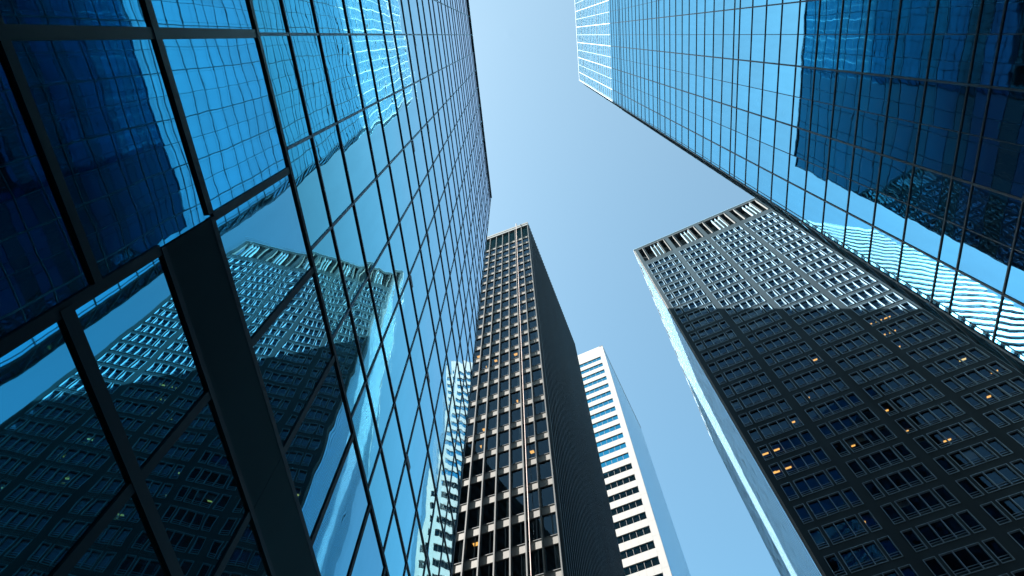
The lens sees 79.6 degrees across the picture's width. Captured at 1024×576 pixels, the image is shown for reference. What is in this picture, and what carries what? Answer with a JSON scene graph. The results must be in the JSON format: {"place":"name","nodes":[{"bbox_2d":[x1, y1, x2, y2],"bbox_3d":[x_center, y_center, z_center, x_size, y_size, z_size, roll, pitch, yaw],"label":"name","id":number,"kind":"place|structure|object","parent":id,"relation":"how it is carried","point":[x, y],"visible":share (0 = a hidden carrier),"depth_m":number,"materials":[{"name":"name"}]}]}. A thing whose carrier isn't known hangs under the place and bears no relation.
{"place":"outdoors","nodes":[
{"label":"outdoors","id":0,"kind":"place"},
{"bbox_2d":[469,0,779,575],"label":"sky","id":1,"kind":"structure","parent":0,"point":[593,185],"materials":[{"name":"blue"}]},
{"bbox_3d":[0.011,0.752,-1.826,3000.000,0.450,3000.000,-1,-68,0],"label":"ground","id":2,"kind":"structure","parent":0,"visible":0},
{"bbox_2d":[0,0,491,575],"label":"office building","id":3,"kind":"structure","parent":2,"relation":"on","point":[242,252],"depth_m":7.29,"materials":[{"name":"glass"}]},
{"bbox_2d":[452,222,624,575],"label":"office tower","id":4,"kind":"structure","parent":2,"relation":"on","point":[570,524],"depth_m":76.73,"materials":[{"name":"concrete"}]},
{"bbox_2d":[452,238,531,575],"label":"window","id":5,"kind":"structure","parent":4,"relation":"in","point":[457,574],"depth_m":116.37,"materials":[{"name":"metal"}]},
{"bbox_2d":[496,526,508,551],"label":"window","id":6,"kind":"structure","parent":4,"relation":"in","point":[508,526],"depth_m":57.71,"materials":[{"name":"metal"}]},
{"bbox_2d":[512,553,525,575],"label":"window","id":7,"kind":"structure","parent":4,"relation":"in","point":[523,564],"depth_m":53.93,"materials":[{"name":"metal"}]},
{"bbox_2d":[527,517,540,541],"bbox_3d":[2.109,22.455,56.940,1.421,2.818,0.220,-20,-69,8],"label":"window","id":8,"kind":"structure","parent":4,"relation":"in","point":[538,517],"depth_m":57.16,"materials":[{"name":"metal"}]},
{"bbox_2d":[528,549,541,575],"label":"window","id":9,"kind":"structure","parent":4,"relation":"in","point":[539,549],"depth_m":53.76,"materials":[{"name":"metal"}]},
{"bbox_2d":[542,512,557,536],"bbox_3d":[3.557,21.938,56.736,1.421,2.818,0.220,-20,-69,8],"label":"window","id":10,"kind":"structure","parent":4,"relation":"in","point":[553,518],"depth_m":56.97,"materials":[{"name":"metal"}]},
{"bbox_2d":[544,544,560,571],"bbox_3d":[3.579,23.410,53.160,1.421,2.818,0.220,-20,-69,8],"label":"window","id":11,"kind":"structure","parent":4,"relation":"in","point":[556,548],"depth_m":53.34,"materials":[{"name":"metal"}]},
{"bbox_2d":[578,346,690,575],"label":"office tower","id":12,"kind":"structure","parent":2,"relation":"on","point":[648,540],"depth_m":142.17,"materials":[{"name":"white concrete"},{"name":"glass"}]},
{"bbox_2d":[580,357,662,575],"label":"window glass","id":13,"kind":"structure","parent":12,"relation":"in","point":[600,433],"depth_m":169.49,"materials":[{"name":"blue glass"}]},
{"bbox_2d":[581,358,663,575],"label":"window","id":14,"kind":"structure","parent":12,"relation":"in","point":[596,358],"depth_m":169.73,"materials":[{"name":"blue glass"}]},
{"bbox_2d":[575,0,1023,374],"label":"office tower","id":15,"kind":"structure","parent":2,"relation":"on","point":[882,141],"depth_m":22.22,"materials":[{"name":"glass"}]},
{"bbox_2d":[633,198,1023,575],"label":"office tower","id":16,"kind":"structure","parent":2,"relation":"on","point":[858,420],"depth_m":87.03,"materials":[{"name":"grey concrete"}]},
{"bbox_2d":[692,315,714,328],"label":"window","id":17,"kind":"structure","parent":16,"relation":"in","point":[703,322],"depth_m":120.77,"materials":[{"name":"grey glass"}]},
{"bbox_2d":[697,324,721,337],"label":"window","id":18,"kind":"structure","parent":16,"relation":"in","point":[716,327],"depth_m":117.00,"materials":[{"name":"grey glass"}]},
{"bbox_2d":[703,332,728,347],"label":"window","id":19,"kind":"structure","parent":16,"relation":"in","point":[720,338],"depth_m":113.26,"materials":[{"name":"grey glass"}]},
{"bbox_2d":[709,342,735,358],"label":"window","id":20,"kind":"structure","parent":16,"relation":"in","point":[717,348],"depth_m":109.19,"materials":[{"name":"grey glass"}]},
{"bbox_2d":[716,353,743,369],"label":"window","id":21,"kind":"structure","parent":16,"relation":"in","point":[727,365],"depth_m":105.29,"materials":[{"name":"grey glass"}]},
{"bbox_2d":[723,364,751,381],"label":"window","id":22,"kind":"structure","parent":16,"relation":"in","point":[739,367],"depth_m":101.77,"materials":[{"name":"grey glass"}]},
{"bbox_2d":[733,298,757,311],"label":"window","id":23,"kind":"structure","parent":16,"relation":"in","point":[745,306],"depth_m":119.34,"materials":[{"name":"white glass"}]},
{"bbox_2d":[731,376,760,393],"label":"window","id":24,"kind":"structure","parent":16,"relation":"in","point":[738,386],"depth_m":99.03,"materials":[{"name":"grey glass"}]},
{"bbox_2d":[740,306,764,320],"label":"window","id":25,"kind":"structure","parent":16,"relation":"in","point":[752,314],"depth_m":115.49,"materials":[{"name":"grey glass"}]},
{"bbox_2d":[740,389,770,407],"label":"window","id":26,"kind":"structure","parent":16,"relation":"in","point":[756,392],"depth_m":94.56,"materials":[{"name":"grey glass"}]},
{"bbox_2d":[747,315,773,329],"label":"window","id":27,"kind":"structure","parent":16,"relation":"in","point":[760,323],"depth_m":112.00,"materials":[{"name":"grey glass"}]},
{"bbox_2d":[749,402,781,422],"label":"window","id":28,"kind":"structure","parent":16,"relation":"in","point":[766,406],"depth_m":90.86,"materials":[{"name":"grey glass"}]},
{"bbox_2d":[755,324,782,339],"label":"window","id":29,"kind":"structure","parent":16,"relation":"in","point":[763,330],"depth_m":107.84,"materials":[{"name":"grey metal"}]},
{"bbox_2d":[758,417,792,438],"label":"window","id":30,"kind":"structure","parent":16,"relation":"in","point":[775,421],"depth_m":87.24,"materials":[{"name":"grey metal"}]},
{"bbox_2d":[763,334,791,350],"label":"window","id":31,"kind":"structure","parent":16,"relation":"in","point":[779,337],"depth_m":104.49,"materials":[{"name":"grey metal"}]},
{"bbox_2d":[772,345,802,361],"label":"window","id":32,"kind":"structure","parent":16,"relation":"in","point":[788,348],"depth_m":100.68,"materials":[{"name":"grey metal"}]},
{"bbox_2d":[769,433,805,456],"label":"window","id":33,"kind":"structure","parent":16,"relation":"in","point":[790,436],"depth_m":83.60,"materials":[{"name":"grey metal"}]},
{"bbox_2d":[775,281,800,294],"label":"window","id":34,"kind":"structure","parent":16,"relation":"in","point":[793,286],"depth_m":117.92,"materials":[{"name":"white metal"}]},
{"bbox_2d":[780,482,798,500],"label":"window","id":35,"kind":"structure","parent":16,"relation":"in","point":[796,497],"depth_m":76.80,"materials":[{"name":"grey metal"}]},
{"bbox_2d":[783,289,809,303],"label":"window","id":36,"kind":"structure","parent":16,"relation":"in","point":[788,299],"depth_m":114.29,"materials":[{"name":"white metal"}]},
{"bbox_2d":[782,356,813,374],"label":"window","id":37,"kind":"structure","parent":16,"relation":"in","point":[805,356],"depth_m":96.81,"materials":[{"name":"grey metal"}]},
{"bbox_2d":[780,451,818,475],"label":"window","id":38,"kind":"structure","parent":16,"relation":"in","point":[788,462],"depth_m":80.21,"materials":[{"name":"grey metal"}]},
{"bbox_2d":[794,503,813,523],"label":"window","id":39,"kind":"structure","parent":16,"relation":"in","point":[809,520],"depth_m":73.17,"materials":[{"name":"grey metal"}]},
{"bbox_2d":[792,297,819,311],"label":"window","id":40,"kind":"structure","parent":16,"relation":"in","point":[812,302],"depth_m":110.75,"materials":[{"name":"white metal"}]},
{"bbox_2d":[792,368,825,387],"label":"window","id":41,"kind":"structure","parent":16,"relation":"in","point":[809,372],"depth_m":93.19,"materials":[{"name":"grey metal"}]},
{"bbox_2d":[793,470,833,496],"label":"window","id":42,"kind":"structure","parent":16,"relation":"in","point":[803,478],"depth_m":76.32,"materials":[{"name":"grey metal"}]},
{"bbox_2d":[801,306,830,321],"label":"window","id":43,"kind":"structure","parent":16,"relation":"in","point":[816,309],"depth_m":106.55,"materials":[{"name":"grey metal"}]},
{"bbox_2d":[808,527,829,549],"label":"window","id":44,"kind":"structure","parent":16,"relation":"in","point":[825,545],"depth_m":69.61,"materials":[{"name":"grey metal"}]},
{"bbox_2d":[803,382,838,401],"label":"window","id":45,"kind":"structure","parent":16,"relation":"in","point":[821,385],"depth_m":89.58,"materials":[{"name":"grey metal"}]},
{"bbox_2d":[808,257,834,269],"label":"window","id":46,"kind":"structure","parent":16,"relation":"in","point":[816,262],"depth_m":120.23,"materials":[{"name":"white metal"}]},
{"bbox_2d":[811,315,841,331],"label":"window","id":47,"kind":"structure","parent":16,"relation":"in","point":[832,319],"depth_m":103.29,"materials":[{"name":"grey metal"}]},
{"bbox_2d":[806,491,850,519],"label":"window","id":48,"kind":"structure","parent":16,"relation":"in","point":[845,508],"depth_m":72.72,"materials":[{"name":"grey metal"}]},
{"bbox_2d":[818,264,844,277],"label":"window","id":49,"kind":"structure","parent":16,"relation":"in","point":[837,269],"depth_m":116.49,"materials":[{"name":"white metal"}]},
{"bbox_2d":[815,396,852,417],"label":"window","id":50,"kind":"structure","parent":16,"relation":"in","point":[840,397],"depth_m":85.99,"materials":[{"name":"grey metal"}]},
{"bbox_2d":[824,553,847,575],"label":"window","id":51,"kind":"structure","parent":16,"relation":"in","point":[844,573],"depth_m":66.06,"materials":[{"name":"grey metal"}]},
{"bbox_2d":[826,466,846,484],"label":"window","id":52,"kind":"structure","parent":16,"relation":"in","point":[842,481],"depth_m":75.88,"materials":[{"name":"grey metal"}]},
{"bbox_2d":[822,325,854,342],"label":"window","id":53,"kind":"structure","parent":16,"relation":"in","point":[844,335],"depth_m":99.08,"materials":[{"name":"grey metal"}]},
{"bbox_2d":[831,440,850,456],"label":"window","id":54,"kind":"structure","parent":16,"relation":"in","point":[838,441],"depth_m":79.28,"materials":[{"name":"grey metal"}]},
{"bbox_2d":[827,271,855,284],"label":"window","id":55,"kind":"structure","parent":16,"relation":"in","point":[841,279],"depth_m":112.82,"materials":[{"name":"white metal"}]},
{"bbox_2d":[822,515,868,544],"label":"window","id":56,"kind":"structure","parent":16,"relation":"in","point":[865,532],"depth_m":69.05,"materials":[{"name":"grey metal"}]},
{"bbox_2d":[828,411,867,433],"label":"window","id":57,"kind":"structure","parent":16,"relation":"in","point":[857,426],"depth_m":82.37,"materials":[{"name":"grey metal"}]},
{"bbox_2d":[833,336,867,354],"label":"window","id":58,"kind":"structure","parent":16,"relation":"in","point":[842,343],"depth_m":95.54,"materials":[{"name":"grey metal"}]},
{"bbox_2d":[837,279,867,293],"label":"window","id":59,"kind":"structure","parent":16,"relation":"in","point":[851,285],"depth_m":109.62,"materials":[{"name":"white metal"}]},
{"bbox_2d":[841,487,863,507],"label":"window","id":60,"kind":"structure","parent":16,"relation":"in","point":[859,503],"depth_m":72.29,"materials":[{"name":"grey metal"}]},
{"bbox_2d":[846,459,866,477],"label":"window","id":61,"kind":"structure","parent":16,"relation":"in","point":[862,474],"depth_m":75.56,"materials":[{"name":"grey metal"}]},
{"bbox_2d":[838,540,888,572],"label":"window","id":62,"kind":"structure","parent":16,"relation":"in","point":[885,560],"depth_m":65.49,"materials":[{"name":"grey metal"}]},
{"bbox_2d":[846,348,881,366],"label":"window","id":63,"kind":"structure","parent":16,"relation":"in","point":[864,351],"depth_m":91.95,"materials":[{"name":"grey metal"}]},
{"bbox_2d":[843,428,884,452],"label":"window","id":64,"kind":"structure","parent":16,"relation":"in","point":[861,438],"depth_m":79.73,"materials":[{"name":"grey metal"}]},
{"bbox_2d":[849,287,879,302],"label":"window","id":65,"kind":"structure","parent":16,"relation":"in","point":[864,290],"depth_m":105.26,"materials":[{"name":"white metal"}]},
{"bbox_2d":[858,510,882,531],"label":"window","id":66,"kind":"structure","parent":16,"relation":"in","point":[876,528],"depth_m":68.72,"materials":[{"name":"grey metal"}]},
{"bbox_2d":[862,480,885,499],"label":"window","id":67,"kind":"structure","parent":16,"relation":"in","point":[880,496],"depth_m":71.91,"materials":[{"name":"grey metal"}]},
{"bbox_2d":[861,296,893,311],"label":"window","id":68,"kind":"structure","parent":16,"relation":"in","point":[877,299],"depth_m":101.50,"materials":[{"name":"white metal"}]},
{"bbox_2d":[859,360,897,380],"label":"window","id":69,"kind":"structure","parent":16,"relation":"in","point":[883,366],"depth_m":88.79,"materials":[{"name":"grey metal"}]},
{"bbox_2d":[858,447,902,472],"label":"window","id":70,"kind":"structure","parent":16,"relation":"in","point":[880,451],"depth_m":75.03,"materials":[{"name":"grey metal"}]},
{"bbox_2d":[875,424,896,440],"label":"window","id":71,"kind":"structure","parent":16,"relation":"in","point":[888,439],"depth_m":78.51,"materials":[{"name":"grey metal"}]},
{"bbox_2d":[873,305,907,322],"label":"window","id":72,"kind":"structure","parent":16,"relation":"in","point":[888,318],"depth_m":97.88,"materials":[{"name":"grey metal"}]},
{"bbox_2d":[877,535,903,559],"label":"window","id":73,"kind":"structure","parent":16,"relation":"in","point":[900,555],"depth_m":65.07,"materials":[{"name":"grey metal"}]},
{"bbox_2d":[880,502,904,524],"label":"window","id":74,"kind":"structure","parent":16,"relation":"in","point":[901,520],"depth_m":68.33,"materials":[{"name":"grey metal"}]},
{"bbox_2d":[874,374,914,395],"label":"window","id":75,"kind":"structure","parent":16,"relation":"in","point":[903,387],"depth_m":84.66,"materials":[{"name":"grey metal"}]},
{"bbox_2d":[875,467,923,494],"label":"window","id":76,"kind":"structure","parent":16,"relation":"in","point":[909,486],"depth_m":71.40,"materials":[{"name":"grey metal"}]},
{"bbox_2d":[893,442,915,460],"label":"window","id":77,"kind":"structure","parent":16,"relation":"in","point":[911,457],"depth_m":74.70,"materials":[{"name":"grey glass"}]},
{"bbox_2d":[887,316,923,333],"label":"window","id":78,"kind":"structure","parent":16,"relation":"in","point":[903,324],"depth_m":94.73,"materials":[{"name":"grey glass"}]},
{"bbox_2d":[895,417,917,433],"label":"window","id":79,"kind":"structure","parent":16,"relation":"in","point":[902,418],"depth_m":77.88,"materials":[{"name":"grey glass"}]},
{"bbox_2d":[890,389,932,411],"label":"window","id":80,"kind":"structure","parent":16,"relation":"in","point":[920,403],"depth_m":81.03,"materials":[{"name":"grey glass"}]},
{"bbox_2d":[900,528,927,552],"bbox_3d":[42.626,26.774,65.199,1.208,2.860,0.305,-23,-69,9],"label":"window","id":81,"kind":"structure","parent":16,"relation":"in","point":[924,547],"depth_m":64.69,"materials":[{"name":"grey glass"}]},
{"bbox_2d":[894,490,945,519],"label":"window","id":82,"kind":"structure","parent":16,"relation":"in","point":[902,504],"depth_m":68.23,"materials":[{"name":"grey glass"}]},
{"bbox_2d":[901,326,939,345],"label":"window","id":83,"kind":"structure","parent":16,"relation":"in","point":[920,330],"depth_m":90.64,"materials":[{"name":"grey metal"}]},
{"bbox_2d":[911,462,936,482],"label":"window","id":84,"kind":"structure","parent":16,"relation":"in","point":[933,478],"depth_m":71.17,"materials":[{"name":"grey metal"}]},
{"bbox_2d":[913,435,937,453],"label":"window","id":85,"kind":"structure","parent":16,"relation":"in","point":[918,441],"depth_m":74.90,"materials":[{"name":"grey metal"}]},
{"bbox_2d":[907,405,952,428],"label":"window","id":86,"kind":"structure","parent":16,"relation":"in","point":[928,409],"depth_m":77.46,"materials":[{"name":"grey metal"}]},
{"bbox_2d":[922,384,944,399],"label":"window","id":87,"kind":"structure","parent":16,"relation":"in","point":[930,385],"depth_m":80.96,"materials":[{"name":"grey metal"}]},
{"bbox_2d":[923,556,949,575],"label":"window","id":88,"kind":"structure","parent":16,"relation":"in","point":[933,557],"depth_m":62.24,"materials":[{"name":"grey metal"}]},
{"bbox_2d":[917,338,957,357],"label":"window","id":89,"kind":"structure","parent":16,"relation":"in","point":[937,342],"depth_m":87.04,"materials":[{"name":"grey metal"}]},
{"bbox_2d":[915,514,970,546],"bbox_3d":[45.319,25.597,64.731,3.949,2.860,0.325,-23,-69,9],"label":"window","id":90,"kind":"structure","parent":16,"relation":"in","point":[954,537],"depth_m":64.19,"materials":[{"name":"grey metal"}]},
{"bbox_2d":[932,485,959,506],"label":"window","id":91,"kind":"structure","parent":16,"relation":"in","point":[957,501],"depth_m":67.41,"materials":[{"name":"grey metal"}]},
{"bbox_2d":[933,455,959,474],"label":"window","id":92,"kind":"structure","parent":16,"relation":"in","point":[956,470],"depth_m":70.65,"materials":[{"name":"grey metal"}]},
{"bbox_2d":[926,422,974,448],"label":"window","id":93,"kind":"structure","parent":16,"relation":"in","point":[949,443],"depth_m":73.79,"materials":[{"name":"grey metal"}]},
{"bbox_2d":[941,378,964,392],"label":"window","id":94,"kind":"structure","parent":16,"relation":"in","point":[944,380],"depth_m":80.23,"materials":[{"name":"grey metal"}]},
{"bbox_2d":[941,400,965,416],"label":"window","id":95,"kind":"structure","parent":16,"relation":"in","point":[962,412],"depth_m":77.03,"materials":[{"name":"grey metal"}]},
{"bbox_2d":[935,351,977,372],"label":"window","id":96,"kind":"structure","parent":16,"relation":"in","point":[955,355],"depth_m":83.38,"materials":[{"name":"grey metal"}]},
{"bbox_2d":[938,542,998,575],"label":"window","id":97,"kind":"structure","parent":16,"relation":"in","point":[982,567],"depth_m":60.59,"materials":[{"name":"grey metal"}]},
{"bbox_2d":[955,477,983,498],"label":"window","id":98,"kind":"structure","parent":16,"relation":"in","point":[980,494],"depth_m":67.11,"materials":[{"name":"grey metal"}]},
{"bbox_2d":[956,509,985,533],"bbox_3d":[47.964,24.460,64.280,1.208,2.860,0.305,-23,-69,9],"label":"window","id":99,"kind":"structure","parent":16,"relation":"in","point":[982,528],"depth_m":63.72,"materials":[{"name":"grey metal"}]},
{"bbox_2d":[947,442,998,469],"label":"window","id":100,"kind":"structure","parent":16,"relation":"in","point":[968,454],"depth_m":70.77,"materials":[{"name":"grey metal"}]},
{"bbox_2d":[961,393,986,409],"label":"window","id":101,"kind":"structure","parent":16,"relation":"in","point":[969,394],"depth_m":76.68,"materials":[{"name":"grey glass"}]},
{"bbox_2d":[961,418,987,435],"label":"window","id":102,"kind":"structure","parent":16,"relation":"in","point":[971,424],"depth_m":74.26,"materials":[{"name":"grey glass"}]},
{"bbox_2d":[953,365,999,387],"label":"window","id":103,"kind":"structure","parent":16,"relation":"in","point":[975,369],"depth_m":79.77,"materials":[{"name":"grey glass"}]},
{"bbox_2d":[980,501,1011,524],"bbox_3d":[50.248,23.471,63.887,1.208,2.860,0.305,-23,-69,9],"label":"window","id":104,"kind":"structure","parent":16,"relation":"in","point":[1007,520],"depth_m":63.43,"materials":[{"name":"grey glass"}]},
{"bbox_2d":[983,410,1010,427],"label":"window","id":105,"kind":"structure","parent":16,"relation":"in","point":[1007,423],"depth_m":73.02,"materials":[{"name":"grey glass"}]},
{"bbox_2d":[970,463,1023,493],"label":"window","id":106,"kind":"structure","parent":16,"relation":"in","point":[1021,480],"depth_m":66.62,"materials":[{"name":"grey glass"}]},
{"bbox_2d":[974,380,1022,404],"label":"window","id":107,"kind":"structure","parent":16,"relation":"in","point":[1020,392],"depth_m":76.15,"materials":[{"name":"grey metal"}]},
{"bbox_2d":[982,537,1014,563],"bbox_3d":[47.987,25.940,60.686,1.208,2.860,0.305,-23,-69,9],"label":"window","id":108,"kind":"structure","parent":16,"relation":"in","point":[1011,558],"depth_m":60.15,"materials":[{"name":"grey metal"}]},
{"bbox_2d":[986,361,1011,375],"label":"window","id":109,"kind":"structure","parent":16,"relation":"in","point":[1008,371],"depth_m":79.35,"materials":[{"name":"grey metal"}]},
{"bbox_2d":[984,437,1013,456],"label":"window","id":110,"kind":"structure","parent":16,"relation":"in","point":[1009,452],"depth_m":70.05,"materials":[{"name":"grey metal"}]},
{"bbox_2d":[995,491,1023,519],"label":"window","id":111,"kind":"structure","parent":16,"relation":"in","point":[1020,516],"depth_m":64.20,"materials":[{"name":"grey metal"}]},
{"bbox_2d":[996,400,1023,422],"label":"window","id":112,"kind":"structure","parent":16,"relation":"in","point":[1019,402],"depth_m":73.52,"materials":[{"name":"grey metal"}]},
{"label":"roof davit","id":113,"kind":"object","parent":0,"visible":0},
{"bbox_2d":[516,232,531,575],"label":"rope","id":114,"kind":"object","parent":113,"relation":"hanging from","point":[524,425],"visible":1,"depth_m":68.80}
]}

